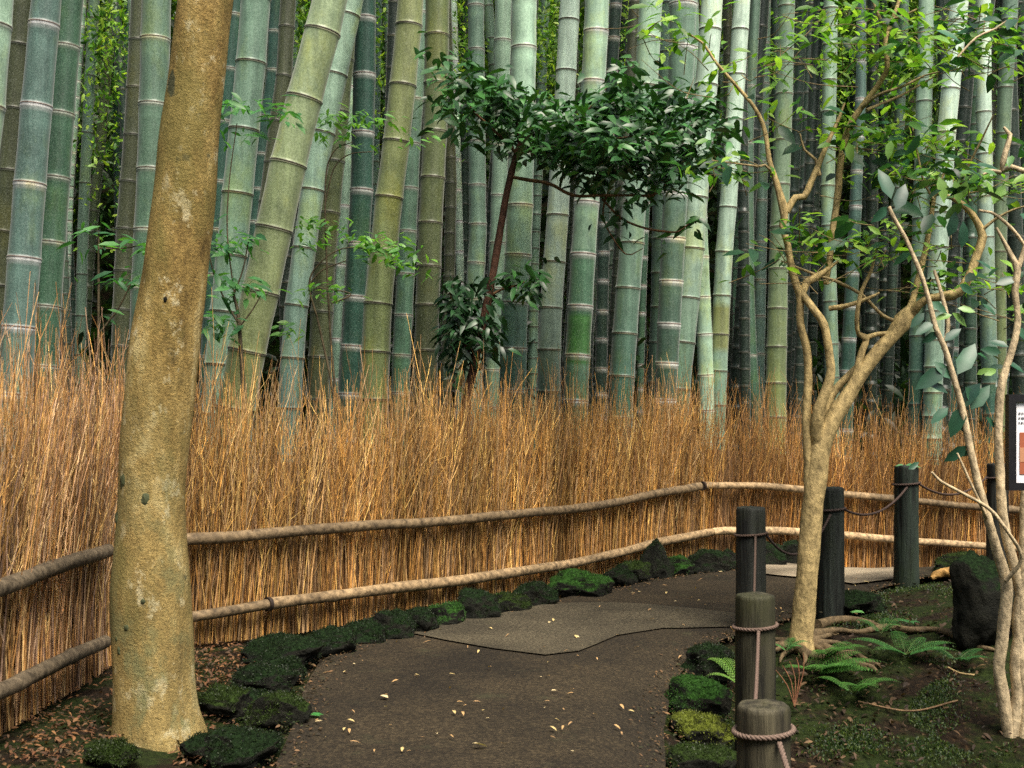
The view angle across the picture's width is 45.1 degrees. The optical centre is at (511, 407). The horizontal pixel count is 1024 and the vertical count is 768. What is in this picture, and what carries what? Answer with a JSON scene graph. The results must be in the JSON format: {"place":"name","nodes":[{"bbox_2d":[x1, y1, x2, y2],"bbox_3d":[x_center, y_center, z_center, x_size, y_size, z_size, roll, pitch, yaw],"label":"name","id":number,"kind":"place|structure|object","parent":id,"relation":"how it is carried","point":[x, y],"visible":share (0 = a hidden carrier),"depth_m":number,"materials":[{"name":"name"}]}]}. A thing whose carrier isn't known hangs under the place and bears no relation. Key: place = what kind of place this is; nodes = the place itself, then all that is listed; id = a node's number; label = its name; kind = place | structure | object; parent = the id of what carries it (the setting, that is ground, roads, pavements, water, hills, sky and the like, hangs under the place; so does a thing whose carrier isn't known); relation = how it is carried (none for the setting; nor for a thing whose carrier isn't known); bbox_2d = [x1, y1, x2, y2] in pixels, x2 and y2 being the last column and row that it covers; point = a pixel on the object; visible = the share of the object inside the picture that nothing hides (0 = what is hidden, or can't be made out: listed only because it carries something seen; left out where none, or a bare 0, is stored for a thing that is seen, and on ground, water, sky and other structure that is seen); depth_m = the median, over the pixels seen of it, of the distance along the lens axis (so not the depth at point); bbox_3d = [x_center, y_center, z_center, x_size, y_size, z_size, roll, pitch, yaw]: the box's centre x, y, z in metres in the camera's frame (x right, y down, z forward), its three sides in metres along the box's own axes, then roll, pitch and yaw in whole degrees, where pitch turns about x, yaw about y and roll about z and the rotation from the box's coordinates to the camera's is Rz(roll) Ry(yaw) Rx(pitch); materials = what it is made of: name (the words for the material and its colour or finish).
{"place":"outdoors","nodes":[
{"label":"outdoors","id":0,"kind":"place"},
{"bbox_2d":[0,3,1023,767],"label":"ground","id":1,"kind":"structure","parent":0,"point":[918,677],"depth_m":3.54,"materials":[{"name":"soil"}]},
{"bbox_2d":[0,0,13,145],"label":"bamboo culm","id":2,"kind":"object","parent":1,"relation":"on","point":[6,16],"visible":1,"depth_m":4.21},
{"bbox_2d":[0,0,30,349],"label":"bamboo culm","id":3,"kind":"object","parent":1,"relation":"on","point":[15,76],"visible":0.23,"depth_m":5.86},
{"bbox_2d":[0,0,60,482],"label":"bamboo culm","id":4,"kind":"object","parent":1,"relation":"on","point":[24,259],"visible":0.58,"depth_m":4.90,"materials":[{"name":"plant"}]},
{"bbox_2d":[33,0,83,431],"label":"bamboo culm","id":5,"kind":"object","parent":1,"relation":"on","point":[54,236],"visible":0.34,"depth_m":5.24,"materials":[{"name":"plant"}]},
{"bbox_2d":[0,277,128,735],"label":"brushwood fence","id":6,"kind":"object","parent":1,"relation":"on","point":[58,508],"visible":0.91,"depth_m":2.97,"materials":[{"name":"brown plant"}]},
{"bbox_2d":[61,227,73,428],"bbox_3d":[-2.978,-3.468,7.916,0.357,8.511,0.120,0,0,-4],"label":"bamboo culm","id":7,"kind":"object","parent":1,"relation":"on","point":[67,332],"visible":0.15,"depth_m":7.92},
{"bbox_2d":[67,0,86,282],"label":"bamboo culm","id":8,"kind":"object","parent":1,"relation":"on","point":[70,216],"visible":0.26,"depth_m":8.46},
{"bbox_2d":[74,0,98,466],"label":"bamboo culm","id":9,"kind":"object","parent":1,"relation":"on","point":[82,247],"visible":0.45,"depth_m":8.99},
{"bbox_2d":[86,0,112,396],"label":"bamboo culm","id":10,"kind":"object","parent":1,"relation":"on","point":[94,211],"visible":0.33,"depth_m":9.56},
{"bbox_2d":[56,222,145,433],"bbox_3d":[-1.302,0.023,4.088,0.345,1.279,0.267,0,0,0],"label":"young plant","id":11,"kind":"object","parent":1,"relation":"on","point":[135,279],"visible":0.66,"depth_m":4.10,"materials":[{"name":"green plant"}]},
{"bbox_2d":[83,737,143,767],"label":"stone","id":12,"kind":"object","parent":1,"relation":"on","point":[120,752],"visible":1,"depth_m":2.51,"materials":[{"name":"green stone"}]},
{"bbox_2d":[109,0,140,415],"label":"bamboo culm","id":13,"kind":"object","parent":1,"relation":"on","point":[126,206],"visible":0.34,"depth_m":6.58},
{"bbox_2d":[0,635,255,767],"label":"leaf litter","id":14,"kind":"object","parent":1,"relation":"on","point":[40,748],"visible":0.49,"depth_m":2.79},
{"bbox_2d":[128,0,170,342],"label":"bamboo culm","id":15,"kind":"object","parent":1,"relation":"on","point":[155,39],"visible":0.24,"depth_m":5.57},
{"bbox_2d":[107,0,233,752],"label":"tree","id":16,"kind":"object","parent":1,"relation":"on","point":[155,705],"visible":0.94,"depth_m":2.71,"materials":[{"name":"brown plant"}]},
{"bbox_2d":[195,0,240,462],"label":"bamboo culm","id":17,"kind":"object","parent":1,"relation":"on","point":[231,63],"visible":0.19,"depth_m":6.83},
{"bbox_2d":[198,681,250,723],"bbox_3d":[-0.688,0.711,2.968,0.136,0.102,0.141,0,0,15],"label":"stone","id":18,"kind":"object","parent":1,"relation":"on","point":[229,703],"visible":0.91,"depth_m":2.92,"materials":[{"name":"green stone"}]},
{"bbox_2d":[201,0,270,464],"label":"bamboo culm","id":19,"kind":"object","parent":1,"relation":"on","point":[250,65],"visible":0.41,"depth_m":5.14,"materials":[{"name":"plant"}]},
{"bbox_2d":[197,723,284,767],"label":"stone","id":20,"kind":"object","parent":1,"relation":"on","point":[233,746],"visible":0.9,"depth_m":2.58,"materials":[{"name":"green plant"}]},
{"bbox_2d":[201,92,304,460],"bbox_3d":[-0.884,-0.184,4.117,0.414,1.699,0.394,0,0,0],"label":"young plant","id":21,"kind":"object","parent":1,"relation":"on","point":[222,286],"visible":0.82,"depth_m":4.12,"materials":[{"name":"green plant"}]},
{"bbox_2d":[245,0,279,273],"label":"bamboo culm","id":22,"kind":"object","parent":1,"relation":"on","point":[272,48],"visible":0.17,"depth_m":7.59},
{"bbox_2d":[230,662,301,692],"bbox_3d":[-0.642,0.713,3.210,0.187,0.104,0.143,0,0,-6],"label":"stone","id":23,"kind":"object","parent":1,"relation":"on","point":[270,677],"visible":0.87,"depth_m":3.17,"materials":[{"name":"green stone"}]},
{"bbox_2d":[250,0,295,463],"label":"bamboo culm","id":24,"kind":"object","parent":1,"relation":"on","point":[286,31],"visible":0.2,"depth_m":6.98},
{"bbox_2d":[242,689,312,734],"bbox_3d":[-0.555,0.718,2.918,0.163,0.114,0.144,0,0,-10],"label":"stone","id":25,"kind":"object","parent":1,"relation":"on","point":[270,711],"visible":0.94,"depth_m":2.87,"materials":[{"name":"green plant"}]},
{"bbox_2d":[210,0,346,464],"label":"bamboo culm","id":26,"kind":"object","parent":1,"relation":"on","point":[287,169],"visible":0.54,"depth_m":4.37,"materials":[{"name":"plant"}]},
{"bbox_2d":[240,630,328,670],"bbox_3d":[-0.656,0.708,3.546,0.245,0.119,0.229,0,0,-21],"label":"stone","id":27,"kind":"object","parent":1,"relation":"on","point":[263,649],"visible":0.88,"depth_m":3.50,"materials":[{"name":"green stone"}]},
{"bbox_2d":[277,0,362,461],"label":"bamboo culm","id":28,"kind":"object","parent":1,"relation":"on","point":[310,205],"visible":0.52,"depth_m":5.53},
{"bbox_2d":[305,42,354,460],"bbox_3d":[-0.736,-2.725,5.901,0.536,7.020,0.136,0,0,-8],"label":"bamboo culm","id":29,"kind":"object","parent":1,"relation":"on","point":[333,207],"visible":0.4,"depth_m":5.83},
{"bbox_2d":[308,624,357,659],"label":"stone","id":30,"kind":"object","parent":1,"relation":"on","point":[338,639],"visible":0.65,"depth_m":3.67,"materials":[{"name":"green stone"}]},
{"bbox_2d":[328,75,352,451],"bbox_3d":[-0.969,-2.722,7.600,0.376,7.024,0.092,0,0,-11],"label":"bamboo culm","id":31,"kind":"object","parent":1,"relation":"on","point":[340,282],"visible":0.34,"depth_m":7.55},
{"bbox_2d":[338,0,375,459],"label":"bamboo culm","id":32,"kind":"object","parent":1,"relation":"on","point":[361,186],"visible":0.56,"depth_m":5.96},
{"bbox_2d":[270,103,444,442],"bbox_3d":[-0.631,-0.191,4.738,0.749,1.907,0.372,0,0,0],"label":"young plant","id":33,"kind":"object","parent":1,"relation":"on","point":[368,247],"visible":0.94,"depth_m":4.72,"materials":[{"name":"green plant"}]},
{"bbox_2d":[358,0,422,459],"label":"bamboo culm","id":34,"kind":"object","parent":1,"relation":"on","point":[377,310],"visible":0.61,"depth_m":5.27,"materials":[{"name":"plant"}]},
{"bbox_2d":[367,608,417,638],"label":"stone","id":35,"kind":"object","parent":1,"relation":"on","point":[397,623],"visible":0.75,"depth_m":3.95,"materials":[{"name":"green stone"}]},
{"bbox_2d":[389,0,424,456],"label":"bamboo culm","id":36,"kind":"object","parent":1,"relation":"on","point":[401,355],"visible":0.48,"depth_m":6.73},
{"bbox_2d":[101,287,726,647],"bbox_3d":[-0.087,0.194,4.878,0.373,1.161,3.493,0,0,40],"label":"brushwood fence","id":37,"kind":"object","parent":1,"relation":"on","point":[297,544],"visible":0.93,"depth_m":4.51,"materials":[{"name":"brown plant"}]},
{"bbox_2d":[412,0,449,457],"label":"bamboo culm","id":38,"kind":"object","parent":1,"relation":"on","point":[432,182],"visible":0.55,"depth_m":5.88,"materials":[{"name":"plant"}]},
{"bbox_2d":[438,0,456,456],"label":"bamboo culm","id":39,"kind":"object","parent":1,"relation":"on","point":[450,214],"visible":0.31,"depth_m":8.15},
{"bbox_2d":[451,0,463,448],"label":"bamboo culm","id":40,"kind":"object","parent":1,"relation":"on","point":[459,251],"visible":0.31,"depth_m":9.00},
{"bbox_2d":[460,0,468,360],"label":"bamboo culm","id":41,"kind":"object","parent":1,"relation":"on","point":[465,178],"visible":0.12,"depth_m":10.62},
{"bbox_2d":[462,0,486,446],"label":"bamboo culm","id":42,"kind":"object","parent":1,"relation":"on","point":[476,262],"visible":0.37,"depth_m":7.35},
{"bbox_2d":[456,586,502,618],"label":"stone","id":43,"kind":"object","parent":1,"relation":"on","point":[479,603],"visible":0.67,"depth_m":4.29,"materials":[{"name":"green stone"}]},
{"bbox_2d":[484,0,511,435],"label":"bamboo culm","id":44,"kind":"object","parent":1,"relation":"on","point":[502,41],"visible":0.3,"depth_m":7.58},
{"bbox_2d":[498,0,536,454],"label":"bamboo culm","id":45,"kind":"object","parent":1,"relation":"on","point":[518,249],"visible":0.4,"depth_m":5.62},
{"bbox_2d":[527,0,549,449],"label":"bamboo culm","id":46,"kind":"object","parent":1,"relation":"on","point":[532,311],"visible":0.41,"depth_m":8.96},
{"bbox_2d":[75,321,1011,467],"bbox_3d":[0.498,0.179,9.851,10.233,1.698,3.571,0,0,0],"label":"growth","id":47,"kind":"object","parent":1,"relation":"on","point":[895,391],"visible":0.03,"depth_m":9.04,"materials":[{"name":"green plant"}]},
{"bbox_2d":[73,0,1020,457],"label":"undergrowth","id":48,"kind":"object","parent":1,"relation":"on","point":[109,222],"visible":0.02,"depth_m":15.23,"materials":[{"name":"green plant"}]},
{"bbox_2d":[71,0,1023,290],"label":"leaves","id":49,"kind":"object","parent":1,"relation":"on","point":[551,30],"visible":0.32,"depth_m":8.75,"materials":[{"name":"green plant"}]},
{"bbox_2d":[75,0,1022,204],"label":"bamboo canopy","id":50,"kind":"object","parent":1,"relation":"on","point":[890,4],"visible":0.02,"depth_m":14.31,"materials":[{"name":"green plant"}]},
{"bbox_2d":[536,0,579,451],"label":"bamboo culm","id":51,"kind":"object","parent":1,"relation":"on","point":[550,322],"visible":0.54,"depth_m":6.24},
{"bbox_2d":[548,568,614,597],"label":"stone","id":52,"kind":"object","parent":1,"relation":"on","point":[567,582],"visible":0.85,"depth_m":4.83,"materials":[{"name":"green stone"}]},
{"bbox_2d":[562,0,608,451],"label":"bamboo culm","id":53,"kind":"object","parent":1,"relation":"on","point":[580,306],"visible":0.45,"depth_m":5.96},
{"bbox_2d":[412,31,763,451],"bbox_3d":[0.265,-0.337,5.096,1.462,2.296,1.479,0,0,0],"label":"sapling","id":54,"kind":"object","parent":1,"relation":"on","point":[555,133],"visible":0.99,"depth_m":4.93,"materials":[{"name":"green plant"}]},
{"bbox_2d":[594,0,621,442],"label":"bamboo culm","id":55,"kind":"object","parent":1,"relation":"on","point":[603,251],"visible":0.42,"depth_m":7.59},
{"bbox_2d":[607,0,638,408],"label":"bamboo culm","id":56,"kind":"object","parent":1,"relation":"on","point":[631,39],"visible":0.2,"depth_m":7.89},
{"bbox_2d":[607,0,661,450],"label":"bamboo culm","id":57,"kind":"object","parent":1,"relation":"on","point":[626,312],"visible":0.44,"depth_m":6.17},
{"bbox_2d":[636,174,650,445],"bbox_3d":[0.988,-2.716,8.601,0.272,7.058,0.082,0,0,13],"label":"bamboo culm","id":58,"kind":"object","parent":1,"relation":"on","point":[641,329],"visible":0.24,"depth_m":8.61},
{"bbox_2d":[639,537,675,579],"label":"stone","id":59,"kind":"object","parent":1,"relation":"on","point":[656,557],"visible":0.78,"depth_m":5.37,"materials":[{"name":"grey stone"}]},
{"bbox_2d":[647,0,669,446],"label":"bamboo culm","id":60,"kind":"object","parent":1,"relation":"on","point":[656,224],"visible":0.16,"depth_m":7.17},
{"bbox_2d":[655,0,697,434],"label":"bamboo culm","id":61,"kind":"object","parent":1,"relation":"on","point":[674,214],"visible":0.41,"depth_m":6.37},
{"bbox_2d":[664,672,732,717],"bbox_3d":[0.494,0.805,3.388,0.186,0.155,0.208,0,0,-32],"label":"stone","id":62,"kind":"object","parent":1,"relation":"on","point":[685,691],"visible":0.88,"depth_m":3.33,"materials":[{"name":"green plant"}]},
{"bbox_2d":[676,0,722,421],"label":"bamboo culm","id":63,"kind":"object","parent":1,"relation":"on","point":[693,258],"visible":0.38,"depth_m":6.43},
{"bbox_2d":[666,708,734,745],"bbox_3d":[0.497,0.852,3.196,0.169,0.132,0.172,0,0,-19],"label":"stone","id":64,"kind":"object","parent":1,"relation":"on","point":[692,726],"visible":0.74,"depth_m":3.15,"materials":[{"name":"green stone"}]},
{"bbox_2d":[665,741,736,767],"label":"stone","id":65,"kind":"object","parent":1,"relation":"on","point":[690,755],"visible":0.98,"depth_m":2.86,"materials":[{"name":"green stone"}]},
{"bbox_2d":[693,0,714,448],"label":"bamboo culm","id":66,"kind":"object","parent":1,"relation":"on","point":[704,334],"visible":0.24,"depth_m":6.99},
{"bbox_2d":[680,641,734,683],"bbox_3d":[0.600,0.773,3.710,0.153,0.138,0.182,0,0,38],"label":"stone","id":67,"kind":"object","parent":1,"relation":"on","point":[698,662],"visible":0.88,"depth_m":3.67,"materials":[{"name":"green stone"}]},
{"bbox_2d":[687,547,731,573],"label":"stone","id":68,"kind":"object","parent":1,"relation":"on","point":[706,560],"visible":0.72,"depth_m":5.53,"materials":[{"name":"green stone"}]},
{"bbox_2d":[723,0,732,446],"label":"bamboo culm","id":69,"kind":"object","parent":1,"relation":"on","point":[727,14],"visible":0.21,"depth_m":8.46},
{"bbox_2d":[712,0,749,449],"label":"bamboo culm","id":70,"kind":"object","parent":1,"relation":"on","point":[727,218],"visible":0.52,"depth_m":7.01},
{"bbox_2d":[738,61,750,450],"bbox_3d":[1.438,-3.432,7.709,0.116,8.599,0.121,0,0,15],"label":"bamboo culm","id":71,"kind":"object","parent":1,"relation":"on","point":[744,308],"visible":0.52,"depth_m":7.66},
{"bbox_2d":[729,0,768,450],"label":"bamboo culm","id":72,"kind":"object","parent":1,"relation":"on","point":[762,45],"visible":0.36,"depth_m":8.21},
{"bbox_2d":[734,506,767,593],"bbox_3d":[0.799,0.602,4.120,0.114,0.546,0.114,0,0,0],"label":"bollard","id":73,"kind":"object","parent":1,"relation":"on","point":[750,523],"visible":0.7,"depth_m":4.08,"materials":[{"name":"grey wood"}]},
{"bbox_2d":[731,591,778,767],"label":"bollard","id":74,"kind":"object","parent":1,"relation":"on","point":[754,612],"visible":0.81,"depth_m":3.13,"materials":[{"name":"grey wood"}]},
{"bbox_2d":[747,0,763,450],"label":"bamboo culm","id":75,"kind":"object","parent":1,"relation":"on","point":[754,23],"visible":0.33,"depth_m":8.00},
{"bbox_2d":[754,0,770,432],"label":"bamboo culm","id":76,"kind":"object","parent":1,"relation":"on","point":[761,229],"visible":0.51,"depth_m":8.29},
{"bbox_2d":[731,699,796,767],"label":"bollard","id":77,"kind":"object","parent":1,"relation":"on","point":[761,728],"visible":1,"depth_m":2.32,"materials":[{"name":"grey wood"}]},
{"bbox_2d":[764,0,794,454],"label":"bamboo culm","id":78,"kind":"object","parent":1,"relation":"on","point":[776,343],"visible":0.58,"depth_m":7.01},
{"bbox_2d":[786,0,808,453],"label":"bamboo culm","id":79,"kind":"object","parent":1,"relation":"on","point":[798,88],"visible":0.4,"depth_m":7.85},
{"bbox_2d":[789,0,812,447],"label":"bamboo culm","id":80,"kind":"object","parent":1,"relation":"on","point":[807,75],"visible":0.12,"depth_m":8.05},
{"bbox_2d":[791,0,823,454],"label":"bamboo culm","id":81,"kind":"object","parent":1,"relation":"on","point":[811,142],"visible":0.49,"depth_m":7.69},
{"bbox_2d":[605,0,1023,671],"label":"tree","id":82,"kind":"object","parent":1,"relation":"on","point":[821,424],"visible":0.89,"depth_m":3.93,"materials":[{"name":"green plant"}]},
{"bbox_2d":[807,63,821,414],"bbox_3d":[2.426,-3.409,9.799,0.232,8.622,0.132,0,0,-9],"label":"bamboo culm","id":83,"kind":"object","parent":1,"relation":"on","point":[812,326],"visible":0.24,"depth_m":9.74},
{"bbox_2d":[820,0,840,457],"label":"bamboo culm","id":84,"kind":"object","parent":1,"relation":"on","point":[827,188],"visible":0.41,"depth_m":7.58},
{"bbox_2d":[816,486,846,618],"bbox_3d":[1.150,0.578,4.450,0.112,0.588,0.112,0,0,0],"label":"bollard","id":85,"kind":"object","parent":1,"relation":"on","point":[831,588],"visible":0.72,"depth_m":4.41,"materials":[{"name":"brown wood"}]},
{"bbox_2d":[664,582,1023,767],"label":"moss","id":86,"kind":"object","parent":1,"relation":"on","point":[855,744],"visible":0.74,"depth_m":3.42,"materials":[{"name":"green plant"}]},
{"bbox_2d":[682,367,1020,567],"bbox_3d":[3.045,0.340,6.898,4.743,1.124,0.488,0,0,-19],"label":"brushwood fence","id":87,"kind":"object","parent":1,"relation":"on","point":[770,482],"visible":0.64,"depth_m":6.44,"materials":[{"name":"brown plant"}]},
{"bbox_2d":[816,588,888,616],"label":"stone","id":88,"kind":"object","parent":1,"relation":"on","point":[870,603],"visible":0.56,"depth_m":4.45,"materials":[{"name":"green stone"}]},
{"bbox_2d":[839,0,866,458],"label":"bamboo culm","id":89,"kind":"object","parent":1,"relation":"on","point":[848,345],"visible":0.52,"depth_m":7.84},
{"bbox_2d":[864,0,878,459],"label":"bamboo culm","id":90,"kind":"object","parent":1,"relation":"on","point":[871,313],"visible":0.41,"depth_m":8.93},
{"bbox_2d":[723,577,1023,767],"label":"leaf litter","id":91,"kind":"object","parent":1,"relation":"on","point":[873,719],"visible":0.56,"depth_m":3.54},
{"bbox_2d":[878,0,888,436],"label":"bamboo culm","id":92,"kind":"object","parent":1,"relation":"on","point":[883,274],"visible":0.27,"depth_m":10.59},
{"bbox_2d":[880,0,908,461],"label":"bamboo culm","id":93,"kind":"object","parent":1,"relation":"on","point":[891,309],"visible":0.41,"depth_m":8.94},
{"bbox_2d":[892,465,920,588],"bbox_3d":[1.552,0.520,4.850,0.110,0.593,0.110,0,0,0],"label":"bollard","id":94,"kind":"object","parent":1,"relation":"on","point":[906,537],"visible":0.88,"depth_m":4.81,"materials":[{"name":"grey wood"}]},
{"bbox_2d":[907,0,934,462],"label":"bamboo culm","id":95,"kind":"object","parent":1,"relation":"on","point":[924,100],"visible":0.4,"depth_m":7.14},
{"bbox_2d":[845,4,1023,738],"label":"shrub","id":96,"kind":"object","parent":1,"relation":"on","point":[1011,710],"visible":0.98,"depth_m":3.37,"materials":[{"name":"green plant"}]},
{"bbox_2d":[922,0,968,464],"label":"bamboo culm","id":97,"kind":"object","parent":1,"relation":"on","point":[949,101],"visible":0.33,"depth_m":7.03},
{"bbox_2d":[942,0,974,464],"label":"bamboo culm","id":98,"kind":"object","parent":1,"relation":"on","point":[965,107],"visible":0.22,"depth_m":7.64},
{"bbox_2d":[963,77,977,466],"bbox_3d":[3.108,-2.650,8.201,0.250,7.144,0.126,0,0,-12],"label":"bamboo culm","id":99,"kind":"object","parent":1,"relation":"on","point":[970,339],"visible":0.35,"depth_m":8.16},
{"bbox_2d":[949,550,1014,650],"bbox_3d":[1.506,0.629,3.930,0.215,0.339,0.204,0,0,-39],"label":"boulder","id":100,"kind":"object","parent":1,"relation":"on","point":[975,582],"visible":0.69,"depth_m":3.87,"materials":[{"name":"stone"}]},
{"bbox_2d":[975,0,997,465],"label":"bamboo culm","id":101,"kind":"object","parent":1,"relation":"on","point":[988,326],"visible":0.42,"depth_m":7.29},
{"bbox_2d":[993,0,1017,444],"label":"bamboo culm","id":102,"kind":"object","parent":1,"relation":"on","point":[1004,103],"visible":0.31,"depth_m":7.46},
{"bbox_2d":[998,0,1023,393],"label":"bamboo culm","id":103,"kind":"object","parent":1,"relation":"on","point":[1015,244],"visible":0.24,"depth_m":8.02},
{"bbox_2d":[1005,394,1023,490],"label":"notice board","id":104,"kind":"object","parent":1,"relation":"on","point":[1014,442],"visible":1,"depth_m":3.04,"materials":[{"name":"black paint"}]},
{"bbox_2d":[276,566,933,767],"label":"path","id":105,"kind":"structure","parent":0,"point":[412,709],"depth_m":3.15,"materials":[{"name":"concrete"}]},
{"bbox_2d":[414,602,734,653],"bbox_3d":[0.261,0.728,4.169,0.796,0.016,1.064,0,0,44],"label":"path patch","id":106,"kind":"object","parent":105,"relation":"on","point":[532,630],"visible":0.88,"depth_m":4.15,"materials":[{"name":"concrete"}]},
{"bbox_2d":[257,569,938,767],"bbox_3d":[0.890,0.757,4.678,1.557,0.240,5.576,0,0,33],"label":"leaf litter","id":107,"kind":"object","parent":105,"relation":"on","point":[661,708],"visible":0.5,"depth_m":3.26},
{"bbox_2d":[766,563,893,582],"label":"path slab","id":108,"kind":"structure","parent":105,"relation":"on","point":[861,574],"depth_m":5.24,"materials":[{"name":"stone"}]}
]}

